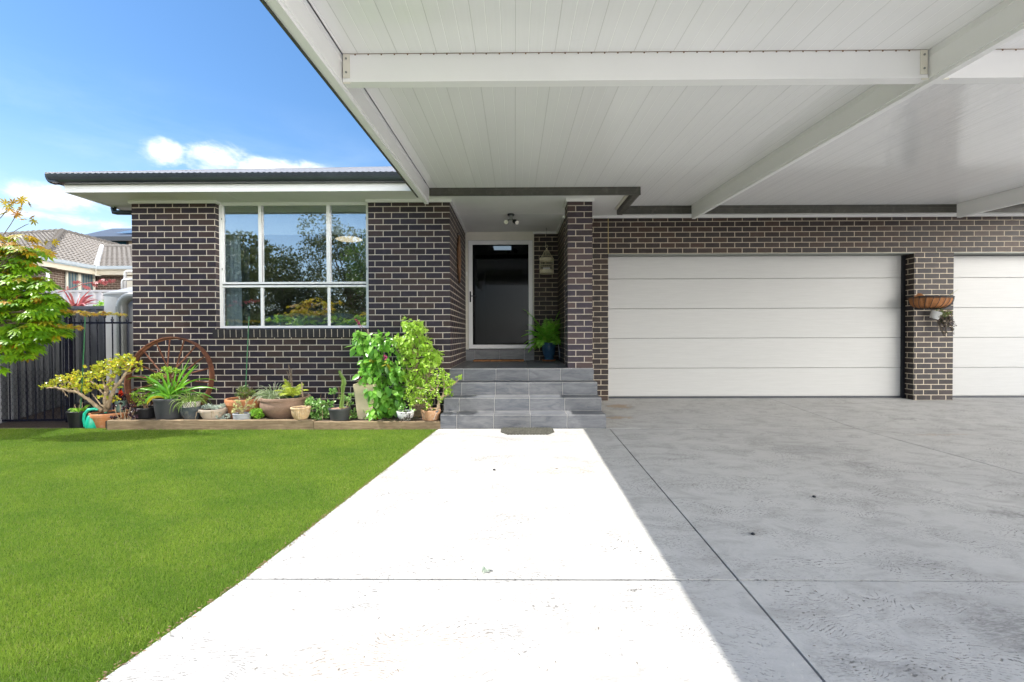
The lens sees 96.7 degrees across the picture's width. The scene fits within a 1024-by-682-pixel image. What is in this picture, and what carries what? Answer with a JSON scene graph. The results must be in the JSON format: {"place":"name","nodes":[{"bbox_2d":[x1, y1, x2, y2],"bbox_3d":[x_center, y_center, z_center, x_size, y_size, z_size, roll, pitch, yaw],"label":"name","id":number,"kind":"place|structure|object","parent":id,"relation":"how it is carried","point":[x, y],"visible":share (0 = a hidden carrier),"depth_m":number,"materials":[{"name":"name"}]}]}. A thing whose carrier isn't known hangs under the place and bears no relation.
{"place":"outdoors","nodes":[
{"label":"outdoors","id":0,"kind":"place"},
{"bbox_2d":[0,228,131,296],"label":"tiled house","id":1,"kind":"structure","parent":0,"point":[81,250],"depth_m":18.85,"materials":[{"name":"beige tile"}]},
{"bbox_2d":[65,271,95,289],"bbox_3d":[-17.104,-2.260,18.062,0.055,1.181,1.328,0,1,-5],"label":"window","id":2,"kind":"structure","parent":1,"relation":"in","point":[69,276],"depth_m":17.95,"materials":[{"name":"glass"}]},
{"bbox_2d":[85,228,132,287],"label":"two storey house","id":3,"kind":"structure","parent":0,"point":[121,235],"depth_m":32.67,"materials":[{"name":"metal"}]},
{"bbox_2d":[112,241,128,244],"bbox_3d":[-28.202,-7.093,32.596,1.469,0.770,0.076,0,1,0],"label":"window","id":4,"kind":"structure","parent":3,"relation":"in","point":[120,242],"depth_m":32.61,"materials":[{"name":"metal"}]},
{"bbox_2d":[114,390,127,400],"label":"flowering plant","id":5,"kind":"object","parent":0,"point":[120,394],"visible":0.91,"depth_m":6.17,"materials":[{"name":"red plant"}]},
{"bbox_2d":[146,366,179,385],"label":"jade plant","id":6,"kind":"object","parent":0,"point":[156,377],"visible":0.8,"depth_m":6.21,"materials":[{"name":"green plant"}]},
{"bbox_2d":[0,0,390,268],"label":"sky","id":7,"kind":"structure","parent":0,"point":[86,85],"materials":[{"name":"blue"}]},
{"bbox_2d":[0,428,435,681],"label":"lawn","id":8,"kind":"structure","parent":0,"point":[150,543],"depth_m":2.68,"materials":[{"name":"green plant"}]},
{"bbox_2d":[0,195,127,375],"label":"maple tree","id":9,"kind":"object","parent":8,"relation":"on","point":[30,314],"visible":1,"depth_m":5.16,"materials":[{"name":"green plant"}]},
{"bbox_2d":[0,349,488,427],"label":"ground","id":10,"kind":"structure","parent":0,"point":[37,424],"depth_m":6.50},
{"bbox_2d":[0,306,104,423],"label":"steel fence","id":11,"kind":"object","parent":10,"relation":"on","point":[39,362],"visible":0.08,"depth_m":7.67,"materials":[{"name":"black metal"}]},
{"bbox_2d":[62,337,64,418],"bbox_3d":[-6.395,0.432,6.521,0.028,1.360,0.056,0,1,0],"label":"gate post","id":12,"kind":"object","parent":10,"relation":"on","point":[63,374],"visible":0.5,"depth_m":6.49,"materials":[{"name":"black metal"}]},
{"bbox_2d":[0,316,64,421],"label":"iron gate","id":13,"kind":"structure","parent":12,"relation":"attached to","point":[27,404],"depth_m":6.49,"materials":[{"name":"black metal"}]},
{"bbox_2d":[64,312,73,421],"bbox_3d":[-6.347,0.387,6.520,0.064,1.629,0.064,0,1,0],"label":"fence post","id":14,"kind":"object","parent":10,"relation":"on","point":[68,348],"visible":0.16,"depth_m":6.50,"materials":[{"name":"black metal"}]},
{"bbox_2d":[23,290,114,305],"bbox_3d":[-10.829,-0.268,14.575,10.000,2.735,0.064,0,1,0],"label":"steel fence","id":15,"kind":"object","parent":10,"relation":"on","point":[98,295],"visible":0.09,"depth_m":14.56,"materials":[{"name":"white metal"}]},
{"bbox_2d":[66,410,89,428],"bbox_3d":[-5.708,1.041,5.993,0.238,0.250,0.238,0,1,0],"label":"plastic pot","id":16,"kind":"object","parent":10,"relation":"on","point":[74,419],"visible":0.6,"depth_m":5.91,"materials":[{"name":"plastic"}]},
{"bbox_2d":[67,401,89,412],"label":"leafy plant","id":17,"kind":"object","parent":16,"relation":"in","point":[75,409],"visible":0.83,"depth_m":5.96,"materials":[{"name":"green plant"}]},
{"bbox_2d":[80,317,85,407],"bbox_3d":[-5.657,0.280,6.004,0.017,1.252,0.093,0,1,4],"label":"garden stake","id":18,"kind":"object","parent":16,"relation":"in","point":[83,359],"visible":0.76,"depth_m":6.00,"materials":[{"name":"green plastic"}]},
{"bbox_2d":[64,289,95,305],"bbox_3d":[-8.771,0.045,9.191,0.912,2.184,0.884,0,1,0],"label":"cordyline","id":19,"kind":"object","parent":10,"relation":"on","point":[83,301],"visible":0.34,"depth_m":9.21,"materials":[{"name":"pink plant"}]},
{"bbox_2d":[82,408,106,427],"bbox_3d":[-5.448,0.997,5.966,0.142,0.267,0.288,0,1,0],"label":"watering can","id":20,"kind":"object","parent":10,"relation":"on","point":[88,421],"visible":0.6,"depth_m":5.85,"materials":[{"name":"teal plastic"}]},
{"bbox_2d":[70,312,131,412],"bbox_3d":[-5.874,0.362,6.516,0.867,1.553,0.038,0,1,0],"label":"iron fence","id":21,"kind":"object","parent":10,"relation":"on","point":[112,322],"visible":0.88,"depth_m":6.51,"materials":[{"name":"black metal"}]},
{"bbox_2d":[88,409,131,429],"bbox_3d":[-5.335,1.049,6.051,0.441,0.212,0.441,0,1,0],"label":"terracotta pot","id":22,"kind":"object","parent":10,"relation":"on","point":[99,418],"visible":0.54,"depth_m":5.88,"materials":[{"name":"ceramic"}]},
{"bbox_2d":[38,353,142,411],"bbox_3d":[-5.601,0.548,6.049,1.323,0.788,0.315,0,1,0],"label":"jade plant","id":23,"kind":"object","parent":22,"relation":"on","point":[107,400],"visible":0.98,"depth_m":6.00,"materials":[{"name":"yellow plant"}]},
{"bbox_2d":[114,400,125,411],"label":"plastic pot","id":24,"kind":"object","parent":22,"relation":"in","point":[118,405],"visible":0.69,"depth_m":6.16,"materials":[{"name":"plastic"}]},
{"bbox_2d":[103,287,133,412],"bbox_3d":[-6.235,0.090,7.866,1.224,2.111,1.224,0,1,0],"label":"water tank","id":25,"kind":"object","parent":10,"relation":"on","point":[111,298],"visible":0.15,"depth_m":7.29,"materials":[{"name":"grey plastic"}]},
{"bbox_2d":[121,278,131,288],"bbox_3d":[-7.769,-1.012,9.264,0.376,0.523,0.048,0,1,0],"label":"white pipe","id":26,"kind":"object","parent":25,"relation":"attached to","point":[123,280],"visible":0.61,"depth_m":9.25,"materials":[{"name":"paint"}]},
{"bbox_2d":[123,270,131,287],"bbox_3d":[-8.131,-1.157,9.765,0.402,0.732,0.056,0,1,0],"label":"white pipe","id":27,"kind":"object","parent":25,"relation":"attached to","point":[125,276],"visible":0.55,"depth_m":9.74,"materials":[{"name":"paint"}]},
{"bbox_2d":[107,419,315,430],"bbox_3d":[-3.816,1.096,5.789,2.619,0.194,0.073,0,1,0],"label":"timber sleeper","id":28,"kind":"object","parent":10,"relation":"on","point":[211,424],"visible":0.77,"depth_m":5.76,"materials":[{"name":"brown wood"}]},
{"bbox_2d":[290,405,310,419],"bbox_3d":[-2.704,0.919,5.831,0.249,0.152,0.249,0,1,0],"label":"ribbed pot","id":29,"kind":"object","parent":28,"relation":"on","point":[300,412],"visible":1,"depth_m":5.75,"materials":[{"name":"ceramic"}]},
{"bbox_2d":[105,411,442,429],"bbox_3d":[-3.059,1.112,6.189,4.310,0.188,0.728,0,1,0],"label":"garden bed","id":30,"kind":"object","parent":10,"relation":"on","point":[393,418],"visible":0.07,"depth_m":5.96,"materials":[{"name":"soil"}]},
{"bbox_2d":[110,402,138,419],"bbox_3d":[-4.955,0.901,5.860,0.375,0.255,0.172,0,1,10],"label":"aeonium","id":31,"kind":"object","parent":30,"relation":"on","point":[135,416],"visible":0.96,"depth_m":5.85,"materials":[{"name":"plant"}]},
{"bbox_2d":[131,406,154,418],"bbox_3d":[-4.887,0.953,6.066,0.284,0.144,0.284,0,1,0],"label":"plastic pot","id":32,"kind":"object","parent":30,"relation":"on","point":[146,413],"visible":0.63,"depth_m":5.98,"materials":[{"name":"plastic"}]},
{"bbox_2d":[130,390,151,407],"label":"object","id":33,"kind":"object","parent":32,"relation":"on","point":[141,401],"visible":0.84,"depth_m":6.05,"materials":[{"name":"green plant"}]},
{"bbox_2d":[124,337,214,407],"bbox_3d":[-4.730,0.531,6.290,1.181,1.181,0.280,0,1,0],"label":"wagon wheel","id":34,"kind":"object","parent":30,"relation":"on","point":[138,355],"visible":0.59,"depth_m":6.30,"materials":[{"name":"wood"}]},
{"bbox_2d":[152,396,188,418],"bbox_3d":[-4.513,0.886,6.023,0.388,0.277,0.388,0,1,0],"label":"charcoal pot","id":35,"kind":"object","parent":30,"relation":"on","point":[163,409],"visible":0.63,"depth_m":5.87,"materials":[{"name":"plastic"}]},
{"bbox_2d":[128,360,217,403],"bbox_3d":[-4.550,0.538,6.058,1.382,0.646,0.573,0,1,0],"label":"orchid plant","id":36,"kind":"object","parent":35,"relation":"in","point":[165,391],"visible":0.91,"depth_m":6.00,"materials":[{"name":"green plant"}]},
{"bbox_2d":[180,405,201,418],"bbox_3d":[-4.165,0.933,5.921,0.259,0.175,0.259,0,1,0],"label":"glazed pot","id":37,"kind":"object","parent":30,"relation":"on","point":[187,412],"visible":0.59,"depth_m":5.82,"materials":[{"name":"grey ceramic"}]},
{"bbox_2d":[183,400,200,406],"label":"patterned pot","id":38,"kind":"object","parent":37,"relation":"in","point":[198,403],"visible":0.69,"depth_m":5.85,"materials":[{"name":"ceramic"}]},
{"bbox_2d":[168,387,210,412],"bbox_3d":[-4.189,0.771,5.914,0.427,0.348,0.456,0,1,37],"label":"spider plant","id":39,"kind":"object","parent":38,"relation":"in","point":[192,398],"visible":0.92,"depth_m":5.87,"materials":[{"name":"green plant"}]},
{"bbox_2d":[198,407,227,418],"bbox_3d":[-3.898,0.952,5.939,0.327,0.144,0.327,0,1,0],"label":"clay bowl","id":40,"kind":"object","parent":30,"relation":"on","point":[207,413],"visible":0.74,"depth_m":5.83,"materials":[{"name":"ceramic"}]},
{"bbox_2d":[195,403,225,419],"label":"succulent","id":41,"kind":"object","parent":40,"relation":"in","point":[213,407],"visible":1,"depth_m":5.89,"materials":[{"name":"green plant"}]},
{"bbox_2d":[215,412,230,418],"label":"succulent","id":42,"kind":"object","parent":30,"relation":"on","point":[226,414],"visible":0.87,"depth_m":5.86,"materials":[{"name":"plant"}]},
{"bbox_2d":[232,412,250,419],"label":"concrete pot","id":43,"kind":"object","parent":30,"relation":"on","point":[238,416],"visible":0.84,"depth_m":5.79,"materials":[{"name":"concrete"}]},
{"bbox_2d":[231,397,255,413],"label":"succulent","id":44,"kind":"object","parent":43,"relation":"in","point":[239,408],"visible":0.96,"depth_m":5.87,"materials":[{"name":"beige plant"}]},
{"bbox_2d":[224,396,259,417],"bbox_3d":[-3.616,0.896,6.157,0.467,0.249,0.467,0,1,0],"label":"terracotta pot","id":45,"kind":"object","parent":30,"relation":"on","point":[228,402],"visible":0.43,"depth_m":6.00,"materials":[{"name":"ceramic"}]},
{"bbox_2d":[234,385,255,399],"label":"succulent","id":46,"kind":"object","parent":45,"relation":"on","point":[243,395],"visible":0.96,"depth_m":6.14,"materials":[{"name":"green plant"}]},
{"bbox_2d":[245,316,249,392],"bbox_3d":[-3.613,0.228,6.209,0.011,1.136,0.093,0,1,13],"label":"garden stake","id":47,"kind":"object","parent":45,"relation":"in","point":[247,353],"visible":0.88,"depth_m":6.21,"materials":[{"name":"green plastic"}]},
{"bbox_2d":[249,408,264,418],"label":"leafy plant","id":48,"kind":"object","parent":30,"relation":"on","point":[255,412],"visible":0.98,"depth_m":5.87,"materials":[{"name":"green plant"}]},
{"bbox_2d":[259,393,310,418],"bbox_3d":[-3.061,0.882,6.153,0.636,0.273,0.636,0,1,0],"label":"stone bowl","id":49,"kind":"object","parent":30,"relation":"on","point":[276,408],"visible":0.69,"depth_m":5.89,"materials":[{"name":"brown stone"}]},
{"bbox_2d":[251,383,294,402],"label":"spider plant","id":50,"kind":"object","parent":49,"relation":"in","point":[268,394],"visible":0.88,"depth_m":6.03,"materials":[{"name":"green plant"}]},
{"bbox_2d":[281,391,298,397],"bbox_3d":[-3.047,0.732,6.251,0.264,0.110,0.110,0,1,0],"label":"stone","id":51,"kind":"object","parent":49,"relation":"in","point":[295,396],"visible":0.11,"depth_m":6.21,"materials":[{"name":"stone"}]},
{"bbox_2d":[275,365,307,396],"bbox_3d":[-2.956,0.540,6.090,0.431,0.438,0.369,0,1,0],"label":"potted plant","id":52,"kind":"object","parent":49,"relation":"on","point":[292,391],"visible":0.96,"depth_m":6.11,"materials":[{"name":"green plant"}]},
{"bbox_2d":[304,395,335,419],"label":"ground cover succulent","id":53,"kind":"object","parent":30,"relation":"on","point":[319,413],"visible":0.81,"depth_m":5.95,"materials":[{"name":"green plant"}]},
{"bbox_2d":[328,406,350,420],"bbox_3d":[-2.229,0.941,5.888,0.281,0.158,0.281,0,1,0],"label":"plastic pot","id":54,"kind":"object","parent":30,"relation":"on","point":[336,413],"visible":0.98,"depth_m":5.79,"materials":[{"name":"grey plastic"}]},
{"bbox_2d":[338,371,345,407],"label":"cactus","id":55,"kind":"object","parent":54,"relation":"on","point":[342,397],"visible":1,"depth_m":5.88,"materials":[{"name":"green plant"}]},
{"bbox_2d":[329,387,356,418],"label":"ground cover succulent","id":56,"kind":"object","parent":30,"relation":"on","point":[347,398],"visible":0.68,"depth_m":6.05,"materials":[{"name":"green plant"}]},
{"bbox_2d":[353,383,377,418],"bbox_3d":[-1.927,0.790,6.044,0.278,0.453,0.278,0,1,0],"label":"tall planter","id":57,"kind":"object","parent":30,"relation":"on","point":[361,401],"visible":0.59,"depth_m":5.93,"materials":[{"name":"ceramic"}]},
{"bbox_2d":[347,317,409,420],"bbox_3d":[-1.777,0.409,5.963,0.851,1.467,0.656,0,1,0],"label":"salvia shrub","id":58,"kind":"object","parent":30,"relation":"on","point":[385,404],"visible":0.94,"depth_m":5.98,"materials":[{"name":"green plant"}]},
{"bbox_2d":[396,409,413,420],"bbox_3d":[-1.373,0.959,5.862,0.227,0.118,0.227,0,1,0],"label":"white bowl","id":59,"kind":"object","parent":30,"relation":"on","point":[400,416],"visible":0.85,"depth_m":5.78,"materials":[{"name":"ceramic"}]},
{"bbox_2d":[395,403,414,411],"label":"leafy plant","id":60,"kind":"object","parent":59,"relation":"on","point":[399,408],"visible":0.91,"depth_m":5.86,"materials":[{"name":"green plant"}]},
{"bbox_2d":[395,409,417,420],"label":"trailing plant","id":61,"kind":"object","parent":59,"relation":"in","point":[409,414],"visible":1,"depth_m":5.76,"materials":[{"name":"green plant"}]},
{"bbox_2d":[388,316,443,416],"bbox_3d":[-1.287,0.338,6.109,0.784,1.357,0.413,0,1,0],"label":"lime shrub","id":62,"kind":"object","parent":30,"relation":"on","point":[424,366],"visible":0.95,"depth_m":6.04,"materials":[{"name":"green plant"}]},
{"bbox_2d":[421,408,440,420],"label":"terracotta pot","id":63,"kind":"object","parent":30,"relation":"on","point":[427,415],"visible":0.88,"depth_m":5.78,"materials":[{"name":"ceramic"}]},
{"bbox_2d":[403,368,461,411],"bbox_3d":[-1.001,0.636,5.813,0.748,0.591,0.332,0,1,0],"label":"jade plant","id":64,"kind":"object","parent":63,"relation":"on","point":[449,383],"visible":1,"depth_m":5.80,"materials":[{"name":"green plant"}]},
{"bbox_2d":[314,420,439,429],"bbox_3d":[-1.685,1.100,5.774,1.631,0.174,0.073,0,1,0],"label":"timber sleeper","id":65,"kind":"object","parent":10,"relation":"on","point":[377,425],"visible":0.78,"depth_m":5.74,"materials":[{"name":"brown wood"}]},
{"bbox_2d":[440,349,605,428],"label":"porch steps","id":66,"kind":"structure","parent":10,"relation":"on","point":[529,391],"depth_m":6.20,"materials":[{"name":"tile"}]},
{"bbox_2d":[473,359,523,361],"bbox_3d":[-0.241,0.355,8.357,0.920,0.026,0.300,0,1,0],"label":"coir doormat","id":67,"kind":"object","parent":66,"relation":"on","point":[486,360],"visible":1,"depth_m":8.21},
{"bbox_2d":[542,343,555,360],"bbox_3d":[0.673,0.197,8.319,0.272,0.340,0.272,0,1,0],"label":"blue urn","id":68,"kind":"object","parent":66,"relation":"on","point":[548,350],"visible":0.81,"depth_m":8.22,"materials":[{"name":"ceramic"}]},
{"bbox_2d":[521,309,560,351],"bbox_3d":[0.651,-0.189,8.273,0.792,0.796,0.796,0,1,42],"label":"sword fern","id":69,"kind":"object","parent":68,"relation":"in","point":[549,332],"visible":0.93,"depth_m":8.16,"materials":[{"name":"green plant"}]},
{"bbox_2d":[45,166,1023,411],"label":"brick house","id":70,"kind":"structure","parent":10,"relation":"on","point":[802,305],"depth_m":7.43,"materials":[{"name":"brown brick"}]},
{"bbox_2d":[225,215,242,325],"bbox_3d":[-4.221,-0.924,6.883,0.300,1.950,0.046,0,1,0],"label":"sheer curtain","id":71,"kind":"object","parent":70,"relation":"hanging from","point":[234,317],"visible":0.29,"depth_m":6.88,"materials":[{"name":"white fabric"}]},
{"bbox_2d":[225,207,257,234],"bbox_3d":[-3.989,-1.781,6.727,0.497,0.433,0.015,0,1,0],"label":"roller blind","id":72,"kind":"object","parent":70,"relation":"attached to","point":[241,220],"visible":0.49,"depth_m":6.72,"materials":[{"name":"white fabric"}]},
{"bbox_2d":[242,235,250,325],"bbox_3d":[-4.046,-0.925,6.941,0.126,1.950,0.066,0,1,0],"label":"drape","id":73,"kind":"object","parent":70,"relation":"hanging from","point":[246,274],"visible":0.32,"depth_m":6.94,"materials":[{"name":"grey fabric"}]},
{"bbox_2d":[219,202,368,328],"bbox_3d":[-3.157,-1.098,6.634,2.198,1.835,0.083,0,1,0],"label":"window","id":74,"kind":"structure","parent":70,"relation":"in","point":[261,284],"depth_m":6.62,"materials":[{"name":"white metal"}]},
{"bbox_2d":[264,206,325,234],"bbox_3d":[-3.204,-1.783,6.722,0.939,0.433,0.015,0,1,0],"label":"roller blind","id":75,"kind":"object","parent":70,"relation":"attached to","point":[306,220],"visible":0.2,"depth_m":6.72,"materials":[{"name":"white fabric"}]},
{"bbox_2d":[331,206,365,234],"bbox_3d":[-2.391,-1.786,6.716,0.560,0.433,0.015,0,1,0],"label":"roller blind","id":76,"kind":"object","parent":70,"relation":"attached to","point":[348,220],"visible":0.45,"depth_m":6.71,"materials":[{"name":"white fabric"}]},
{"bbox_2d":[335,236,361,241],"bbox_3d":[-3.050,-1.952,8.519,0.494,0.160,0.430,0,1,0],"label":"ceiling lamp","id":77,"kind":"object","parent":70,"relation":"hanging from","point":[348,239],"visible":0.97,"depth_m":8.42,"materials":[{"name":"white paint"}]},
{"bbox_2d":[362,235,365,328],"bbox_3d":[-2.240,-0.930,6.928,0.074,1.950,0.063,0,1,0],"label":"drape","id":78,"kind":"object","parent":70,"relation":"hanging from","point":[364,279],"visible":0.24,"depth_m":6.92,"materials":[{"name":"grey fabric"}]},
{"bbox_2d":[457,233,460,282],"bbox_3d":[-0.859,-1.346,7.384,0.045,0.810,0.350,0,1,0],"label":"wall ornament","id":79,"kind":"object","parent":70,"relation":"attached to","point":[459,259],"depth_m":7.31,"materials":[{"name":"black metal"}]},
{"bbox_2d":[465,232,533,348],"bbox_3d":[-0.229,-0.945,8.538,1.289,2.206,0.139,0,1,0],"label":"front door","id":80,"kind":"structure","parent":70,"relation":"in","point":[499,265],"depth_m":8.55,"materials":[{"name":"black glass"}]},
{"bbox_2d":[504,213,518,224],"bbox_3d":[-0.009,-1.942,7.288,0.248,0.185,0.136,0,1,0],"label":"spotlight","id":81,"kind":"object","parent":70,"relation":"attached to","point":[514,221],"visible":1,"depth_m":7.25,"materials":[{"name":"black paint"}]},
{"bbox_2d":[539,228,553,274],"bbox_3d":[0.628,-1.632,8.247,0.266,0.829,0.266,0,1,0],"label":"birdcage","id":82,"kind":"object","parent":70,"relation":"hanging from","point":[546,271],"visible":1,"depth_m":8.19,"materials":[{"name":"beige paint"}]},
{"bbox_2d":[608,256,900,397],"bbox_3d":[4.043,-0.226,7.655,4.929,2.389,0.060,0,1,0],"label":"garage door","id":83,"kind":"structure","parent":70,"relation":"in","point":[688,326],"depth_m":7.63,"materials":[{"name":"white metal"}]},
{"bbox_2d":[907,290,956,308],"bbox_3d":[6.778,-0.666,7.296,0.732,0.303,0.220,0,1,0],"label":"wall basket","id":84,"kind":"object","parent":70,"relation":"attached to","point":[920,300],"depth_m":7.26,"materials":[{"name":"wicker"}]},
{"bbox_2d":[930,310,941,319],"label":"white wall pot","id":85,"kind":"object","parent":70,"relation":"attached to","point":[935,314],"depth_m":7.27,"materials":[{"name":"ceramic"}]},
{"bbox_2d":[931,309,956,337],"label":"trailing plant","id":86,"kind":"object","parent":70,"relation":"hanging from","point":[943,320],"visible":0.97,"depth_m":7.27,"materials":[{"name":"green plant"}]},
{"bbox_2d":[953,256,1023,397],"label":"garage door","id":87,"kind":"structure","parent":70,"relation":"in","point":[988,304],"depth_m":7.61,"materials":[{"name":"white metal"}]},
{"bbox_2d":[72,428,436,681],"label":"grass edge","id":88,"kind":"object","parent":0,"point":[269,557],"depth_m":2.81,"materials":[{"name":"green plant"}]},
{"bbox_2d":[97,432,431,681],"bbox_3d":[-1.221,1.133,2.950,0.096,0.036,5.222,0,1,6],"label":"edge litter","id":89,"kind":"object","parent":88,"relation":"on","point":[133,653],"visible":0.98,"depth_m":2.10,"materials":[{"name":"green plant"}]},
{"bbox_2d":[100,580,822,681],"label":"path","id":90,"kind":"structure","parent":0,"point":[488,631],"depth_m":1.77,"materials":[{"name":"concrete"}]},
{"bbox_2d":[245,429,735,580],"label":"path","id":91,"kind":"structure","parent":0,"point":[445,504],"depth_m":2.84,"materials":[{"name":"concrete"}]},
{"bbox_2d":[481,565,489,572],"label":"fallen succulent","id":92,"kind":"object","parent":91,"relation":"on","point":[485,568],"visible":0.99,"depth_m":2.25,"materials":[{"name":"green plant"}]},
{"bbox_2d":[501,427,553,434],"bbox_3d":[0.186,1.091,5.523,0.643,0.015,0.359,0,1,0],"label":"rubber doormat","id":93,"kind":"object","parent":91,"relation":"on","point":[528,430],"visible":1,"depth_m":5.51,"materials":[{"name":"grey rubber"}]},
{"bbox_2d":[601,398,852,428],"bbox_3d":[2.610,1.068,6.798,3.369,0.219,2.224,0,1,0],"label":"garage apron","id":94,"kind":"object","parent":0,"point":[683,413],"visible":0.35,"depth_m":6.43,"materials":[{"name":"concrete"}]},
{"bbox_2d":[610,428,1023,582],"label":"driveway","id":95,"kind":"structure","parent":0,"point":[879,508],"depth_m":3.14,"materials":[{"name":"concrete"}]},
{"bbox_2d":[254,434,959,671],"bbox_3d":[2.448,1.116,3.517,6.749,0.005,3.918,0,1,0],"label":"driveway debris","id":96,"kind":"object","parent":95,"relation":"on","point":[631,607],"visible":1,"depth_m":1.70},
{"bbox_2d":[740,581,1023,681],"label":"driveway","id":97,"kind":"structure","parent":0,"point":[897,631],"depth_m":1.81,"materials":[{"name":"concrete"}]},
{"bbox_2d":[260,0,1023,218],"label":"carport","id":98,"kind":"object","parent":97,"relation":"on","point":[696,108],"visible":1,"depth_m":3.59,"materials":[{"name":"white metal"}]},
{"bbox_2d":[769,398,1023,428],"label":"garage apron","id":99,"kind":"object","parent":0,"point":[856,413],"visible":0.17,"depth_m":6.58,"materials":[{"name":"concrete"}]},
{"bbox_2d":[857,428,1023,473],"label":"driveway","id":100,"kind":"structure","parent":0,"point":[1002,448],"depth_m":4.95,"materials":[{"name":"concrete"}]}
]}

